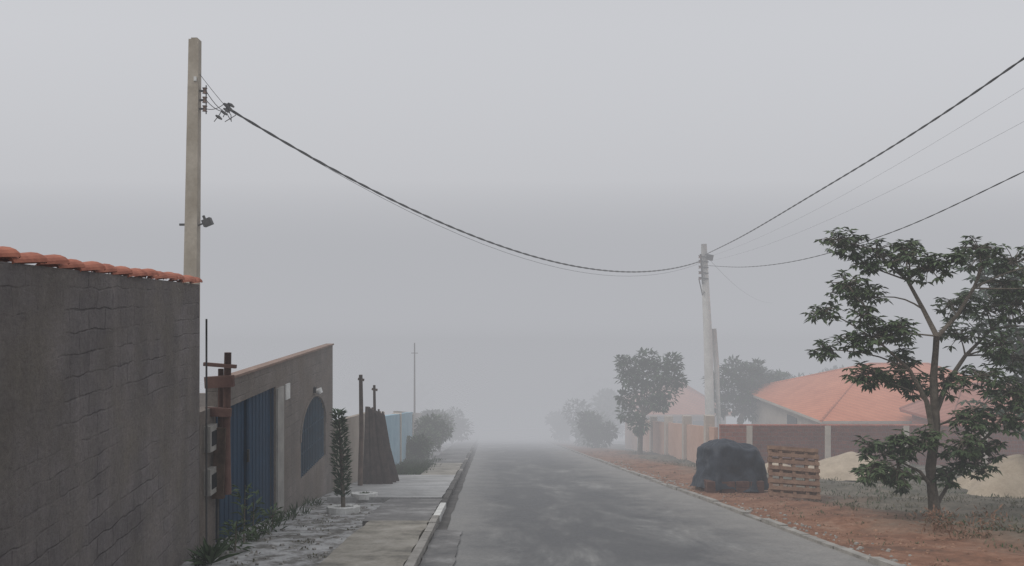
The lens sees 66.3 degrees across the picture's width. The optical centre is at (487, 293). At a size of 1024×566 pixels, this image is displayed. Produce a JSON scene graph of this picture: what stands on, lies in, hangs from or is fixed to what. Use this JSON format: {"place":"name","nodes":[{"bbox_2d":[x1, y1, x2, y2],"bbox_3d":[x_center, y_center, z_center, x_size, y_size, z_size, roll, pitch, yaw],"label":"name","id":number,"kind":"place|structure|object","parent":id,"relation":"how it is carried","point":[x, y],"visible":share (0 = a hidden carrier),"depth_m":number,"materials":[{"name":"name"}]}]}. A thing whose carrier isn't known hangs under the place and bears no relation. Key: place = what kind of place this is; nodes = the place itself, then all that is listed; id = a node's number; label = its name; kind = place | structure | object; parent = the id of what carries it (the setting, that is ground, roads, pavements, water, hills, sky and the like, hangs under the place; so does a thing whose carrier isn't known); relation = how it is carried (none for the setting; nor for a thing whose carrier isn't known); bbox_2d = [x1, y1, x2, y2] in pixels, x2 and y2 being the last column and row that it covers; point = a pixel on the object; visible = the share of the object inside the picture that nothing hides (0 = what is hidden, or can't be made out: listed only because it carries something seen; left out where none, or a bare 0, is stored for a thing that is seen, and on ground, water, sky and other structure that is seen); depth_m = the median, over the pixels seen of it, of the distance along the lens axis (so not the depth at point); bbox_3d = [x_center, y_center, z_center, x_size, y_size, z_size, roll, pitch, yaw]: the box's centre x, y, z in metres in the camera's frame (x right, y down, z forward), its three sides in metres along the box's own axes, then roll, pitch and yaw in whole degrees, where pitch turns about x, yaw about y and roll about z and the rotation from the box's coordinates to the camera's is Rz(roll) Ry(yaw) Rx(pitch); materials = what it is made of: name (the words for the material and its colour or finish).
{"place":"outdoors","nodes":[
{"label":"outdoors","id":0,"kind":"place"},
{"bbox_2d":[317,430,478,565],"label":"pavement","id":1,"kind":"structure","parent":0,"point":[391,530],"depth_m":14.47,"materials":[{"name":"grey concrete"}]},
{"bbox_2d":[358,375,363,485],"bbox_3d":[-3.256,3.612,20.100,0.180,3.052,0.129,0,0,0],"label":"wooden post","id":2,"kind":"object","parent":1,"relation":"on","point":[361,444],"visible":0.84,"depth_m":20.05,"materials":[{"name":"brown wood"}]},
{"bbox_2d":[351,491,377,499],"bbox_3d":[-2.720,4.465,17.300,0.570,0.197,0.570,0,0,0],"label":"planter","id":3,"kind":"object","parent":1,"relation":"on","point":[363,495],"visible":0.94,"depth_m":17.08,"materials":[{"name":"white concrete"}]},
{"bbox_2d":[363,406,398,483],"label":"stacked dark boards","id":4,"kind":"object","parent":1,"relation":"on","point":[379,466],"visible":0.99,"depth_m":20.76,"materials":[{"name":"wood"}]},
{"bbox_2d":[0,0,1023,316],"label":"sky","id":5,"kind":"structure","parent":0,"point":[615,135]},
{"bbox_2d":[180,317,1023,565],"bbox_3d":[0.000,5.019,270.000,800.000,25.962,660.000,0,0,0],"label":"ground","id":6,"kind":"structure","parent":0,"point":[460,362],"depth_m":203.20,"materials":[{"name":"soil"}]},
{"bbox_2d":[0,261,199,565],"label":"masonry","id":7,"kind":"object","parent":6,"relation":"on","point":[99,419],"visible":1,"depth_m":7.18,"materials":[{"name":"grey concrete"}]},
{"bbox_2d":[0,246,202,283],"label":"tile coping","id":8,"kind":"object","parent":7,"relation":"on","point":[10,254],"visible":0.97,"depth_m":6.91,"materials":[{"name":"tile"}]},
{"bbox_2d":[179,37,213,284],"bbox_3d":[-6.688,-0.431,18.000,0.783,10.858,0.288,0,0,0],"label":"utility pole","id":9,"kind":"object","parent":6,"relation":"on","point":[193,221],"visible":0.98,"depth_m":17.90,"materials":[{"name":"concrete"}]},
{"bbox_2d":[200,57,1023,302],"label":"overhead cable","id":10,"kind":"object","parent":9,"relation":"attached to","point":[228,108],"visible":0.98,"depth_m":21.08,"materials":[{"name":"rubber"}]},
{"bbox_2d":[200,319,218,549],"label":"toothed brick pier","id":11,"kind":"structure","parent":6,"relation":"on","point":[209,518],"depth_m":10.82,"materials":[{"name":"brick"},{"name":"mortar"},{"name":"rusty metal"}]},
{"bbox_2d":[182,532,242,564],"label":"weed clump","id":12,"kind":"object","parent":6,"relation":"on","point":[209,554],"visible":1,"depth_m":9.72,"materials":[{"name":"green plant"}]},
{"bbox_2d":[203,352,236,498],"bbox_3d":[-3.800,1.871,11.174,0.463,2.063,0.239,0,0,0],"label":"timber post","id":13,"kind":"object","parent":6,"relation":"on","point":[223,381],"visible":0.92,"depth_m":11.09,"materials":[{"name":"brown wood"}]},
{"bbox_2d":[213,483,288,553],"bbox_3d":[-3.502,3.314,11.688,0.696,1.123,2.626,0,0,0],"label":"weed plant","id":14,"kind":"object","parent":6,"relation":"on","point":[244,526],"visible":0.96,"depth_m":11.40,"materials":[{"name":"green plant"}]},
{"bbox_2d":[200,346,332,516],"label":"walls","id":15,"kind":"structure","parent":6,"relation":"on","point":[303,375],"depth_m":16.06,"materials":[{"name":"paint"}]},
{"bbox_2d":[216,387,273,537],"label":"blue gate","id":16,"kind":"structure","parent":15,"relation":"attached to","point":[252,438],"depth_m":13.21,"materials":[{"name":"metal"}]},
{"bbox_2d":[231,343,333,377],"bbox_3d":[-3.973,1.280,15.500,0.195,0.039,8.480,0,0,0],"label":"coping","id":17,"kind":"object","parent":15,"relation":"on","point":[242,372],"visible":0.64,"depth_m":14.68,"materials":[{"name":"grey concrete"}]},
{"bbox_2d":[276,383,289,517],"bbox_3d":[-3.880,3.092,14.885,0.039,2.684,0.930,0,0,0],"label":"pilaster","id":18,"kind":"object","parent":15,"relation":"attached to","point":[280,446],"visible":0.82,"depth_m":14.59,"materials":[{"name":"paint"}]},
{"bbox_2d":[300,394,326,477],"bbox_3d":[-3.925,3.073,17.600,0.090,1.615,2.675,0,0,0],"label":"arched window","id":19,"kind":"structure","parent":15,"relation":"attached to","point":[312,438],"depth_m":17.58,"materials":[{"name":"paint"}]},
{"bbox_2d":[313,387,322,394],"bbox_3d":[-3.800,2.183,17.560,0.200,0.166,0.180,0,0,0],"label":"wall lamp","id":20,"kind":"object","parent":15,"relation":"attached to","point":[318,391],"visible":1,"depth_m":17.50,"materials":[{"name":"metal"}]},
{"bbox_2d":[226,504,378,565],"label":"rubble","id":21,"kind":"object","parent":6,"relation":"on","point":[291,547],"visible":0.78,"depth_m":11.37,"materials":[{"name":"stone"}]},
{"bbox_2d":[327,407,359,514],"bbox_3d":[-2.800,3.262,15.200,0.622,2.085,0.622,0,0,0],"label":"sapling","id":22,"kind":"object","parent":6,"relation":"on","point":[342,508],"visible":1,"depth_m":15.16,"materials":[{"name":"green plant"}]},
{"bbox_2d":[333,412,364,490],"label":"beige wall","id":23,"kind":"structure","parent":6,"relation":"on","point":[353,425],"depth_m":22.29,"materials":[{"name":"paint"}]},
{"bbox_2d":[372,385,377,410],"bbox_3d":[-3.120,3.953,21.600,0.169,2.852,0.097,0,0,0],"label":"wooden post","id":24,"kind":"object","parent":6,"relation":"on","point":[374,389],"visible":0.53,"depth_m":21.57,"materials":[{"name":"brown wood"}]},
{"bbox_2d":[381,411,413,464],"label":"pale blue wall","id":25,"kind":"structure","parent":6,"relation":"on","point":[400,427],"depth_m":30.61,"materials":[{"name":"paint"}]},
{"bbox_2d":[393,411,421,431],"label":"boundary wall","id":26,"kind":"structure","parent":6,"relation":"on","point":[417,415],"depth_m":45.50,"materials":[{"name":"beige paint"}]},
{"bbox_2d":[414,343,415,412],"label":"antenna mast","id":27,"kind":"object","parent":6,"relation":"on","point":[414,382],"visible":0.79,"depth_m":45.96,"materials":[{"name":"grey metal"}]},
{"bbox_2d":[406,433,434,459],"bbox_3d":[-3.168,6.634,33.605,1.798,1.295,1.633,0,0,0],"label":"bush","id":28,"kind":"object","parent":6,"relation":"on","point":[418,447],"visible":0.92,"depth_m":33.25,"materials":[{"name":"green plant"}]},
{"bbox_2d":[414,412,453,456],"bbox_3d":[-2.866,7.018,38.516,2.950,2.180,2.990,0,0,-36],"label":"bush","id":29,"kind":"object","parent":6,"relation":"on","point":[427,426],"visible":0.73,"depth_m":38.48,"materials":[{"name":"green plant"}]},
{"bbox_2d":[414,413,455,451],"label":"bush","id":30,"kind":"object","parent":6,"relation":"on","point":[445,417],"visible":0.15,"depth_m":44.29,"materials":[{"name":"green plant"}]},
{"bbox_2d":[420,409,456,433],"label":"bush","id":31,"kind":"object","parent":6,"relation":"on","point":[437,412],"visible":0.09,"depth_m":49.76,"materials":[{"name":"green plant"}]},
{"bbox_2d":[404,429,480,565],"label":"kerb","id":32,"kind":"structure","parent":6,"relation":"on","point":[418,552],"depth_m":12.91,"materials":[{"name":"concrete"}]},
{"bbox_2d":[445,406,474,443],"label":"bush","id":33,"kind":"object","parent":6,"relation":"on","point":[461,425],"visible":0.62,"depth_m":56.93,"materials":[{"name":"green plant"}]},
{"bbox_2d":[475,407,555,428],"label":"walls","id":34,"kind":"structure","parent":6,"relation":"on","point":[482,419],"depth_m":92.00,"materials":[{"name":"pink paint"}]},
{"bbox_2d":[489,410,537,418],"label":"windows","id":35,"kind":"structure","parent":34,"relation":"attached to","point":[495,414],"depth_m":91.96,"materials":[{"name":"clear glass"}]},
{"bbox_2d":[510,412,517,428],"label":"door","id":36,"kind":"structure","parent":34,"relation":"attached to","point":[513,420],"depth_m":91.95,"materials":[{"name":"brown wood"}]},
{"bbox_2d":[471,386,560,406],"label":"roof","id":37,"kind":"structure","parent":34,"relation":"on","point":[514,396],"depth_m":93.40,"materials":[{"name":"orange tile"}]},
{"bbox_2d":[545,409,574,442],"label":"bush","id":38,"kind":"object","parent":6,"relation":"on","point":[556,421],"visible":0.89,"depth_m":61.62,"materials":[{"name":"green plant"}]},
{"bbox_2d":[560,398,613,445],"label":"bush","id":39,"kind":"object","parent":6,"relation":"on","point":[576,429],"visible":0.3,"depth_m":55.54,"materials":[{"name":"green plant"}]},
{"bbox_2d":[574,410,620,447],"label":"bush","id":40,"kind":"object","parent":6,"relation":"on","point":[594,431],"visible":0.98,"depth_m":47.76,"materials":[{"name":"green plant"}]},
{"bbox_2d":[188,450,1023,565],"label":"grass","id":41,"kind":"structure","parent":6,"relation":"on","point":[415,466],"depth_m":16.23,"materials":[{"name":"green plant"}]},
{"bbox_2d":[585,387,626,442],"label":"tree","id":42,"kind":"object","parent":6,"relation":"on","point":[606,400],"visible":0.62,"depth_m":59.17,"materials":[{"name":"green plant"}]},
{"bbox_2d":[613,347,690,454],"bbox_3d":[8.302,5.584,40.105,3.917,5.723,2.981,0,0,0],"label":"tree","id":43,"kind":"object","parent":6,"relation":"on","point":[638,368],"visible":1,"depth_m":39.78,"materials":[{"name":"green plant"}]},
{"bbox_2d":[625,415,717,462],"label":"boundary wall","id":44,"kind":"structure","parent":6,"relation":"on","point":[685,439],"depth_m":36.54,"materials":[{"name":"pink paint"}]},
{"bbox_2d":[627,407,725,426],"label":"walls","id":45,"kind":"structure","parent":6,"relation":"on","point":[676,419],"depth_m":51.00,"materials":[{"name":"beige paint"}]},
{"bbox_2d":[622,381,735,415],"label":"roof","id":46,"kind":"structure","parent":45,"relation":"on","point":[691,401],"depth_m":51.65,"materials":[{"name":"orange tile"}]},
{"bbox_2d":[673,421,703,425],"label":"windows","id":47,"kind":"structure","parent":45,"relation":"attached to","point":[700,423],"depth_m":50.96,"materials":[{"name":"grey glass"}]},
{"bbox_2d":[333,358,1020,423],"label":"distant trees","id":48,"kind":"object","parent":6,"relation":"on","point":[580,386],"visible":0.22,"depth_m":82.47,"materials":[{"name":"green plant"}]},
{"bbox_2d":[698,244,714,415],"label":"utility pole","id":49,"kind":"object","parent":6,"relation":"on","point":[708,354],"visible":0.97,"depth_m":41.81,"materials":[{"name":"concrete"}]},
{"bbox_2d":[712,328,720,438],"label":"concrete post","id":50,"kind":"object","parent":6,"relation":"on","point":[716,367],"visible":0.71,"depth_m":42.21,"materials":[{"name":"grey concrete"}]},
{"bbox_2d":[530,430,904,565],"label":"kerb","id":51,"kind":"structure","parent":6,"relation":"on","point":[879,561],"depth_m":13.44,"materials":[{"name":"concrete"}]},
{"bbox_2d":[690,438,768,492],"bbox_3d":[6.212,4.380,20.059,2.007,1.419,1.596,0,0,0],"label":"tarp covered brick stack","id":52,"kind":"object","parent":6,"relation":"on","point":[723,465],"visible":1,"depth_m":19.45,"materials":[{"name":"red brick"},{"name":"dark tarp"},{"name":"wood"}]},
{"bbox_2d":[702,355,789,423],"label":"tree","id":53,"kind":"object","parent":6,"relation":"on","point":[742,402],"visible":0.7,"depth_m":43.82,"materials":[{"name":"green plant"}]},
{"bbox_2d":[609,461,911,565],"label":"rubble","id":54,"kind":"object","parent":6,"relation":"on","point":[855,543],"visible":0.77,"depth_m":13.43,"materials":[{"name":"stone"}]},
{"bbox_2d":[736,372,790,392],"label":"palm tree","id":55,"kind":"object","parent":6,"relation":"on","point":[781,373],"visible":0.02,"depth_m":45.64,"materials":[{"name":"green plant"}]},
{"bbox_2d":[765,463,790,472],"bbox_3d":[9.969,6.045,26.898,2.173,0.622,2.091,0,0,0],"label":"sand pile","id":56,"kind":"object","parent":6,"relation":"on","point":[766,465],"visible":0.17,"depth_m":26.75,"materials":[{"name":"beige sand"}]},
{"bbox_2d":[764,367,804,378],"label":"bush","id":57,"kind":"object","parent":6,"relation":"on","point":[799,375],"visible":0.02,"depth_m":49.86,"materials":[{"name":"green plant"}]},
{"bbox_2d":[751,400,819,423],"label":"walls","id":58,"kind":"structure","parent":6,"relation":"on","point":[766,413],"depth_m":41.29,"materials":[{"name":"beige paint"}]},
{"bbox_2d":[787,414,796,423],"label":"windows","id":59,"kind":"structure","parent":58,"relation":"attached to","point":[791,420],"depth_m":38.61,"materials":[{"name":"grey glass"}]},
{"bbox_2d":[739,363,985,423],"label":"roof","id":60,"kind":"structure","parent":58,"relation":"on","point":[828,397],"depth_m":36.82,"materials":[{"name":"orange tile"}]},
{"bbox_2d":[767,445,820,499],"bbox_3d":[7.000,4.099,17.949,1.171,1.166,0.517,0,0,8],"label":"wooden pallet","id":61,"kind":"object","parent":6,"relation":"on","point":[781,471],"visible":1,"depth_m":17.91,"materials":[{"name":"brown wood"}]},
{"bbox_2d":[809,364,843,373],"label":"bush","id":62,"kind":"object","parent":6,"relation":"on","point":[834,368],"depth_m":51.43,"materials":[{"name":"green plant"}]},
{"bbox_2d":[656,477,1019,565],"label":"dirt clods","id":63,"kind":"object","parent":6,"relation":"on","point":[900,543],"visible":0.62,"depth_m":12.34,"materials":[{"name":"brown soil"}]},
{"bbox_2d":[808,451,888,480],"bbox_3d":[11.444,5.613,25.225,3.922,1.144,3.312,0,0,22],"label":"sand pile","id":64,"kind":"object","parent":6,"relation":"on","point":[840,466],"visible":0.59,"depth_m":24.29,"materials":[{"name":"beige sand"}]},
{"bbox_2d":[719,424,1023,466],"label":"brick wall","id":65,"kind":"structure","parent":6,"relation":"on","point":[828,440],"depth_m":30.00,"materials":[{"name":"red paint"}]},
{"bbox_2d":[801,227,1023,516],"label":"tree","id":66,"kind":"object","parent":6,"relation":"on","point":[874,471],"visible":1,"depth_m":14.62,"materials":[{"name":"green plant"}]},
{"bbox_2d":[912,415,927,423],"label":"walls","id":67,"kind":"structure","parent":6,"relation":"on","point":[917,420],"depth_m":33.48,"materials":[{"name":"beige paint"}]},
{"bbox_2d":[899,383,1023,423],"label":"roof","id":68,"kind":"structure","parent":67,"relation":"on","point":[917,408],"depth_m":31.94,"materials":[{"name":"tile"}]},
{"bbox_2d":[907,504,1023,541],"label":"dry scrub","id":69,"kind":"object","parent":6,"relation":"on","point":[929,514],"visible":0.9,"depth_m":12.21,"materials":[{"name":"brown plant"}]},
{"bbox_2d":[941,258,1023,440],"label":"tree","id":70,"kind":"object","parent":6,"relation":"on","point":[985,271],"visible":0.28,"depth_m":19.63,"materials":[{"name":"green plant"}]},
{"bbox_2d":[942,454,1023,498],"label":"sand pile","id":71,"kind":"object","parent":6,"relation":"on","point":[1009,482],"visible":0.73,"depth_m":19.28,"materials":[{"name":"beige sand"}]},
{"bbox_2d":[447,429,877,565],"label":"road","id":72,"kind":"structure","parent":0,"point":[526,497],"depth_m":13.66,"materials":[{"name":"grey asphalt"}]},
{"bbox_2d":[419,443,478,565],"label":"gutter","id":73,"kind":"object","parent":72,"relation":"on","point":[443,544],"visible":0.92,"depth_m":11.47,"materials":[{"name":"grey concrete"}]}
]}

